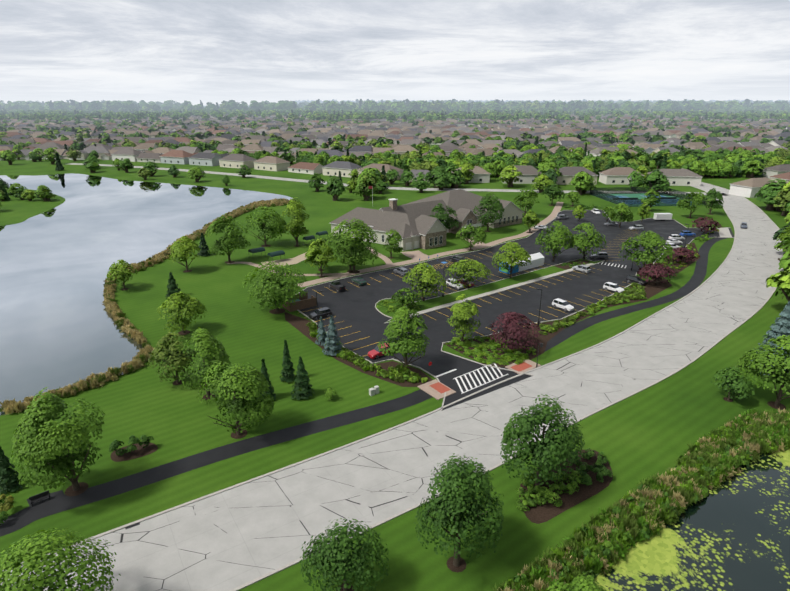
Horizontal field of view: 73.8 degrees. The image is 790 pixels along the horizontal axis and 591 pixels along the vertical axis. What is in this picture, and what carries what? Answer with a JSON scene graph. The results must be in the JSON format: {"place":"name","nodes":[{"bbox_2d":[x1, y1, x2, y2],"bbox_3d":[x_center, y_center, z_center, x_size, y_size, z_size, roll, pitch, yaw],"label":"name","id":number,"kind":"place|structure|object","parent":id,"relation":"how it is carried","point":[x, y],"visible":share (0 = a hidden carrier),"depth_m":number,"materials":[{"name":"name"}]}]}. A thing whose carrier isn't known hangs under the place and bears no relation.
{"place":"outdoors","nodes":[
{"label":"outdoors","id":0,"kind":"place"},
{"bbox_2d":[0,188,64,225],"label":"island","id":1,"kind":"structure","parent":0,"point":[13,210],"depth_m":228.47,"materials":[{"name":"green plant"}]},
{"bbox_2d":[0,173,291,414],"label":"lake water","id":2,"kind":"structure","parent":0,"point":[59,327],"depth_m":152.24,"materials":[{"name":"grey liquid"}]},
{"bbox_2d":[0,389,431,536],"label":"walk path","id":3,"kind":"structure","parent":0,"point":[22,518],"depth_m":66.64,"materials":[{"name":"black asphalt"}]},
{"bbox_2d":[1,182,784,590],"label":"road","id":4,"kind":"structure","parent":0,"point":[229,540],"depth_m":66.45,"materials":[{"name":"concrete"}]},
{"bbox_2d":[230,182,778,590],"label":"road kerb","id":5,"kind":"structure","parent":4,"relation":"on","point":[262,577],"depth_m":74.18,"materials":[{"name":"concrete"}]},
{"bbox_2d":[740,222,746,228],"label":"car","id":6,"kind":"object","parent":4,"relation":"on","point":[743,225],"visible":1,"depth_m":190.20,"materials":[{"name":"paint"}]},
{"bbox_2d":[0,106,789,590],"bbox_3d":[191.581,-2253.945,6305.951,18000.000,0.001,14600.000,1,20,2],"label":"ground","id":7,"kind":"structure","parent":0,"point":[652,430],"depth_m":79.65,"materials":[{"name":"green plant"}]},
{"bbox_2d":[27,490,66,509],"bbox_3d":[-39.690,23.227,59.928,4.080,0.001,2.229,-10,22,-26],"label":"bench pad","id":8,"kind":"object","parent":7,"relation":"on","point":[57,496],"visible":0.67,"depth_m":59.75,"materials":[{"name":"concrete"}]},
{"bbox_2d":[29,490,50,505],"bbox_3d":[-40.082,22.925,59.422,1.900,0.950,0.520,-16,25,-37],"label":"park bench","id":9,"kind":"object","parent":8,"relation":"on","point":[40,496],"visible":0.85,"depth_m":59.40,"materials":[{"name":"black metal"}]},
{"bbox_2d":[125,522,139,528],"bbox_3d":[-28.083,24.565,56.258,1.400,0.035,0.650,-12,23,-30],"label":"storm drain inlet","id":10,"kind":"object","parent":7,"relation":"on","point":[131,526],"visible":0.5,"depth_m":56.19,"materials":[{"name":"black metal"}]},
{"bbox_2d":[110,443,157,461],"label":"mulch bed","id":11,"kind":"object","parent":7,"relation":"on","point":[150,448],"visible":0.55,"depth_m":67.78,"materials":[{"name":"brown soil"}]},
{"bbox_2d":[261,253,306,266],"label":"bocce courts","id":12,"kind":"object","parent":7,"relation":"on","point":[297,259],"visible":0.6,"depth_m":150.28,"materials":[{"name":"beige sand"}]},
{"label":"canopy posts","id":13,"kind":"object","parent":12,"relation":"on","visible":0},
{"bbox_2d":[267,250,284,256],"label":"canopy","id":14,"kind":"object","parent":13,"relation":"on","point":[276,253],"visible":1,"depth_m":148.82,"materials":[{"name":"teal fabric"}]},
{"bbox_2d":[227,262,349,275],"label":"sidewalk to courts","id":15,"kind":"structure","parent":7,"relation":"on","point":[257,266],"depth_m":139.66,"materials":[{"name":"concrete"}]},
{"bbox_2d":[282,293,316,311],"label":"bin enclosure","id":16,"kind":"object","parent":7,"relation":"on","point":[304,302],"visible":0.67,"depth_m":115.54,"materials":[{"name":"brown wood"}]},
{"bbox_2d":[316,290,321,327],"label":"lamp post","id":17,"kind":"object","parent":7,"relation":"on","point":[317,306],"visible":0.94,"depth_m":104.66,"materials":[{"name":"black metal"}]},
{"bbox_2d":[284,312,432,386],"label":"bed mulch","id":18,"kind":"object","parent":7,"relation":"on","point":[298,323],"visible":0.54,"depth_m":91.27,"materials":[{"name":"brown soil"}]},
{"bbox_2d":[2,186,735,570],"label":"road kerb","id":19,"kind":"structure","parent":7,"relation":"on","point":[384,430],"depth_m":70.84,"materials":[{"name":"concrete"}]},
{"bbox_2d":[369,385,378,395],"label":"utility boxes","id":20,"kind":"object","parent":7,"relation":"on","point":[374,391],"visible":1,"depth_m":81.33,"materials":[{"name":"grey metal"}]},
{"bbox_2d":[368,249,393,265],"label":"sidewalk","id":21,"kind":"structure","parent":7,"relation":"on","point":[388,261],"depth_m":152.21,"materials":[{"name":"concrete"}]},
{"bbox_2d":[0,182,789,590],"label":"trees","id":22,"kind":"object","parent":7,"relation":"on","point":[62,448],"visible":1,"depth_m":68.53,"materials":[{"name":"green plant"}]},
{"bbox_2d":[0,112,789,197],"bbox_3d":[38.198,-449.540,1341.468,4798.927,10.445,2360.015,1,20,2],"label":"houses","id":23,"kind":"structure","parent":7,"relation":"on","point":[403,133],"depth_m":517.65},
{"bbox_2d":[0,198,789,590],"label":"shrubs","id":24,"kind":"object","parent":7,"relation":"on","point":[642,512],"visible":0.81,"depth_m":65.50,"materials":[{"name":"green plant"}]},
{"bbox_2d":[0,99,789,149],"bbox_3d":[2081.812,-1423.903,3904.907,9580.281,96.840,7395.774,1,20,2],"label":"trees","id":25,"kind":"object","parent":7,"relation":"on","point":[366,111],"visible":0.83,"depth_m":1564.24,"materials":[{"name":"green plant"}]},
{"bbox_2d":[0,140,789,301],"bbox_3d":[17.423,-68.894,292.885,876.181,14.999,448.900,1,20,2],"label":"trees","id":26,"kind":"object","parent":7,"relation":"on","point":[737,162],"visible":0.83,"depth_m":322.09,"materials":[{"name":"green plant"}]},
{"bbox_2d":[69,163,726,195],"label":"street","id":27,"kind":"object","parent":7,"relation":"on","point":[396,188],"visible":0.46,"depth_m":283.06,"materials":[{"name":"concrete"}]},
{"bbox_2d":[401,250,430,259],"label":"garage apron","id":28,"kind":"object","parent":7,"relation":"on","point":[416,255],"visible":1,"depth_m":156.22,"materials":[{"name":"concrete"}]},
{"bbox_2d":[64,205,785,590],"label":"mulch rings","id":29,"kind":"object","parent":7,"relation":"on","point":[70,491],"visible":0.52,"depth_m":71.89,"materials":[{"name":"brown soil"}]},
{"bbox_2d":[330,189,523,250],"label":"clubhouse","id":30,"kind":"structure","parent":7,"relation":"on","point":[414,224],"depth_m":176.10},
{"bbox_2d":[417,379,455,399],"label":"concrete pad","id":31,"kind":"object","parent":7,"relation":"on","point":[431,391],"visible":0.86,"depth_m":82.46,"materials":[{"name":"concrete"}]},
{"bbox_2d":[430,382,450,393],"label":"tactile pad","id":32,"kind":"object","parent":31,"relation":"on","point":[440,387],"visible":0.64,"depth_m":83.32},
{"bbox_2d":[465,237,487,246],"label":"sidewalk to entrance","id":33,"kind":"structure","parent":7,"relation":"on","point":[480,244],"depth_m":168.43,"materials":[{"name":"concrete"}]},
{"bbox_2d":[505,359,540,373],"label":"concrete pad","id":34,"kind":"object","parent":7,"relation":"on","point":[532,363],"visible":0.5,"depth_m":89.99,"materials":[{"name":"concrete"}]},
{"bbox_2d":[510,362,531,371],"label":"tactile pad","id":35,"kind":"object","parent":34,"relation":"on","point":[521,367],"visible":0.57,"depth_m":89.98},
{"bbox_2d":[536,343,542,367],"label":"lantern post","id":36,"kind":"object","parent":7,"relation":"on","point":[541,344],"visible":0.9,"depth_m":88.95,"materials":[{"name":"black metal"}]},
{"bbox_2d":[443,278,671,366],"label":"bed mulch","id":37,"kind":"object","parent":7,"relation":"on","point":[650,289],"visible":0.36,"depth_m":102.73,"materials":[{"name":"brown soil"}]},
{"bbox_2d":[536,288,541,324],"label":"lamp post","id":38,"kind":"object","parent":37,"relation":"on","point":[538,322],"visible":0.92,"depth_m":105.82,"materials":[{"name":"black metal"}]},
{"bbox_2d":[519,449,612,523],"bbox_3d":[20.427,22.296,62.475,16.620,0.001,6.511,-15,25,-35],"label":"mulch bed","id":39,"kind":"object","parent":7,"relation":"on","point":[542,513],"visible":0.44,"depth_m":60.67,"materials":[{"name":"brown soil"}]},
{"bbox_2d":[441,237,734,375],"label":"curb","id":40,"kind":"object","parent":7,"relation":"on","point":[536,322],"visible":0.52,"depth_m":100.72,"materials":[{"name":"concrete"}]},
{"bbox_2d":[591,193,697,206],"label":"tennis court fence","id":41,"kind":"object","parent":7,"relation":"on","point":[638,196],"depth_m":255.53,"materials":[{"name":"metal"}]},
{"bbox_2d":[607,195,678,203],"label":"blue tennis courts","id":42,"kind":"object","parent":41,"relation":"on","point":[643,196],"depth_m":251.44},
{"bbox_2d":[615,197,676,199],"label":"tennis nets","id":43,"kind":"object","parent":42,"relation":"on","point":[656,197],"visible":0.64,"depth_m":247.79,"materials":[{"name":"grey fabric"}]},
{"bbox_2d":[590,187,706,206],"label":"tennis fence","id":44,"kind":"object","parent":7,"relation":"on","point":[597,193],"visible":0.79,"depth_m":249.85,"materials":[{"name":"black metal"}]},
{"bbox_2d":[592,452,760,577],"bbox_3d":[36.251,22.118,62.963,64.972,0.001,9.122,-11,23,-27],"label":"rough pond bank","id":45,"kind":"object","parent":7,"relation":"on","point":[596,574],"depth_m":54.15,"materials":[{"name":"brown soil"}]},
{"bbox_2d":[664,242,699,273],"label":"bed mulch","id":46,"kind":"object","parent":7,"relation":"on","point":[677,271],"visible":0.38,"depth_m":149.33,"materials":[{"name":"brown soil"}]},
{"bbox_2d":[718,228,731,236],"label":"drive apron","id":47,"kind":"object","parent":7,"relation":"on","point":[724,232],"visible":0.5,"depth_m":184.09,"materials":[{"name":"concrete"}]},
{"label":"canopy posts","id":48,"kind":"object","parent":7,"relation":"on","visible":0},
{"bbox_2d":[316,231,327,235],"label":"canopy","id":49,"kind":"object","parent":48,"relation":"on","point":[322,233],"visible":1,"depth_m":172.39,"materials":[{"name":"teal fabric"}]},
{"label":"canopy posts","id":50,"kind":"object","parent":7,"relation":"on","visible":0},
{"bbox_2d":[303,235,314,239],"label":"canopy","id":51,"kind":"object","parent":50,"relation":"on","point":[309,237],"visible":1,"depth_m":166.39,"materials":[{"name":"teal"}]},
{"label":"canopy posts","id":52,"kind":"object","parent":7,"relation":"on","visible":0},
{"bbox_2d":[248,247,264,252],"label":"canopy","id":53,"kind":"object","parent":52,"relation":"on","point":[259,249],"visible":1,"depth_m":152.28,"materials":[{"name":"teal"}]},
{"bbox_2d":[0,0,789,105],"label":"sky","id":54,"kind":"structure","parent":0,"point":[214,51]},
{"bbox_2d":[297,202,563,286],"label":"sidewalk","id":55,"kind":"structure","parent":0,"point":[555,211],"depth_m":158.31,"materials":[{"name":"concrete"}]},
{"bbox_2d":[299,210,733,410],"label":"parking lot","id":56,"kind":"structure","parent":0,"point":[353,306],"depth_m":123.62,"materials":[{"name":"black asphalt"}]},
{"bbox_2d":[309,307,331,319],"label":"suv","id":57,"kind":"object","parent":56,"relation":"on","point":[325,312],"visible":0.92,"depth_m":110.30,"materials":[{"name":"paint"}]},
{"bbox_2d":[328,280,345,291],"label":"pickup car","id":58,"kind":"object","parent":56,"relation":"on","point":[337,285],"visible":1,"depth_m":126.86,"materials":[{"name":"paint"}]},
{"bbox_2d":[351,277,366,285],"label":"sedan car","id":59,"kind":"object","parent":56,"relation":"on","point":[360,281],"visible":0.98,"depth_m":130.63,"materials":[{"name":"paint"}]},
{"bbox_2d":[368,343,389,358],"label":"car","id":60,"kind":"object","parent":56,"relation":"on","point":[375,352],"visible":0.6,"depth_m":93.16,"materials":[{"name":"paint"}]},
{"bbox_2d":[394,267,408,275],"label":"suv","id":61,"kind":"object","parent":56,"relation":"on","point":[401,271],"visible":0.88,"depth_m":137.73,"materials":[{"name":"paint"}]},
{"bbox_2d":[436,369,456,376],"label":"stop bar","id":62,"kind":"object","parent":56,"relation":"on","point":[446,372],"visible":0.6,"depth_m":88.19,"materials":[{"name":"white paint"}]},
{"bbox_2d":[446,278,463,288],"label":"suv","id":63,"kind":"object","parent":56,"relation":"on","point":[449,283],"visible":0.94,"depth_m":128.56,"materials":[{"name":"paint"}]},
{"bbox_2d":[449,255,463,262],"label":"car","id":64,"kind":"object","parent":56,"relation":"on","point":[457,258],"visible":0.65,"depth_m":149.11,"materials":[{"name":"paint"}]},
{"bbox_2d":[457,278,473,286],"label":"sedan car","id":65,"kind":"object","parent":56,"relation":"on","point":[464,281],"visible":0.54,"depth_m":129.99,"materials":[{"name":"paint"}]},
{"bbox_2d":[304,239,627,355],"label":"parking stall lines","id":66,"kind":"object","parent":56,"relation":"on","point":[478,298],"visible":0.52,"depth_m":122.96,"materials":[{"name":"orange paint"}]},
{"bbox_2d":[455,363,502,391],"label":"zebra crossing","id":67,"kind":"object","parent":56,"relation":"on","point":[477,377],"visible":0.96,"depth_m":86.58,"materials":[{"name":"white paint"}]},
{"bbox_2d":[453,363,507,393],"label":"crosswalk border lines","id":68,"kind":"object","parent":56,"relation":"on","point":[482,384],"visible":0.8,"depth_m":86.26,"materials":[{"name":"white paint"}]},
{"bbox_2d":[376,257,600,322],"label":"median island","id":69,"kind":"structure","parent":56,"relation":"on","point":[451,297],"depth_m":126.55,"materials":[{"name":"green plant"}]},
{"bbox_2d":[555,260,588,269],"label":"median mulch","id":70,"kind":"object","parent":69,"relation":"on","point":[565,267],"depth_m":147.00,"materials":[{"name":"brown soil"}]},
{"bbox_2d":[375,257,604,323],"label":"median kerb","id":71,"kind":"structure","parent":56,"relation":"on","point":[485,295],"depth_m":126.32,"materials":[{"name":"concrete"}]},
{"bbox_2d":[412,263,594,314],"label":"sidewalk","id":72,"kind":"structure","parent":56,"relation":"on","point":[486,293],"depth_m":125.86,"materials":[{"name":"concrete"}]},
{"bbox_2d":[499,262,518,273],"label":"truck","id":73,"kind":"object","parent":56,"relation":"on","point":[515,270],"visible":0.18,"depth_m":139.90,"materials":[{"name":"blue metal"}]},
{"bbox_2d":[297,210,730,409],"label":"curb","id":74,"kind":"object","parent":56,"relation":"on","point":[425,261],"visible":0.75,"depth_m":134.24,"materials":[{"name":"concrete"}]},
{"bbox_2d":[507,252,543,273],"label":"truck","id":75,"kind":"object","parent":56,"relation":"on","point":[537,259],"visible":0.4,"depth_m":144.37,"materials":[{"name":"white metal"}]},
{"bbox_2d":[533,225,546,229],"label":"sedan car","id":76,"kind":"object","parent":56,"relation":"on","point":[543,227],"visible":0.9,"depth_m":188.19,"materials":[{"name":"paint"}]},
{"bbox_2d":[552,298,573,310],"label":"suv","id":77,"kind":"object","parent":56,"relation":"on","point":[562,304],"visible":1,"depth_m":115.00,"materials":[{"name":"paint"}]},
{"bbox_2d":[557,214,569,219],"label":"car","id":78,"kind":"object","parent":56,"relation":"on","point":[562,216],"visible":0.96,"depth_m":204.45,"materials":[{"name":"paint"}]},
{"bbox_2d":[572,265,590,272],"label":"suv","id":79,"kind":"object","parent":56,"relation":"on","point":[584,268],"visible":0.94,"depth_m":140.11,"materials":[{"name":"paint"}]},
{"bbox_2d":[592,209,599,213],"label":"car","id":80,"kind":"object","parent":56,"relation":"on","point":[595,211],"visible":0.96,"depth_m":214.87,"materials":[{"name":"paint"}]},
{"bbox_2d":[590,252,608,258],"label":"suv","id":81,"kind":"object","parent":56,"relation":"on","point":[604,255],"visible":0.96,"depth_m":152.58,"materials":[{"name":"paint"}]},
{"bbox_2d":[604,221,617,225],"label":"sedan car","id":82,"kind":"object","parent":56,"relation":"on","point":[611,223],"visible":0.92,"depth_m":193.51,"materials":[{"name":"paint"}]},
{"bbox_2d":[603,282,624,292],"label":"suv","id":83,"kind":"object","parent":56,"relation":"on","point":[614,287],"visible":0.85,"depth_m":125.91,"materials":[{"name":"paint"}]},
{"bbox_2d":[625,275,646,284],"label":"car","id":84,"kind":"object","parent":56,"relation":"on","point":[634,279],"visible":0.92,"depth_m":131.27,"materials":[{"name":"paint"}]},
{"bbox_2d":[629,225,643,229],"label":"car","id":85,"kind":"object","parent":56,"relation":"on","point":[637,227],"visible":0.96,"depth_m":187.08,"materials":[{"name":"paint"}]},
{"bbox_2d":[653,213,673,220],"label":"box trailer","id":86,"kind":"object","parent":56,"relation":"on","point":[662,216],"visible":0.98,"depth_m":201.55,"materials":[{"name":"paint"}]},
{"bbox_2d":[663,243,679,248],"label":"car","id":87,"kind":"object","parent":56,"relation":"on","point":[674,246],"visible":0.42,"depth_m":162.28,"materials":[{"name":"paint"}]},
{"bbox_2d":[666,239,682,243],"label":"sedan car","id":88,"kind":"object","parent":56,"relation":"on","point":[674,241],"visible":0.9,"depth_m":168.35,"materials":[{"name":"paint"}]},
{"bbox_2d":[668,234,684,239],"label":"car","id":89,"kind":"object","parent":56,"relation":"on","point":[675,236],"visible":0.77,"depth_m":173.21,"materials":[{"name":"paint"}]},
{"bbox_2d":[680,231,695,236],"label":"car","id":90,"kind":"object","parent":56,"relation":"on","point":[684,233],"visible":0.96,"depth_m":178.40,"materials":[{"name":"paint"}]},
{"bbox_2d":[497,237,726,368],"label":"walk path","id":91,"kind":"structure","parent":0,"point":[694,282],"depth_m":118.69,"materials":[{"name":"black asphalt"}]},
{"bbox_2d":[594,448,789,590],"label":"pond water","id":92,"kind":"structure","parent":0,"point":[729,534],"depth_m":53.80,"materials":[{"name":"grey liquid"}]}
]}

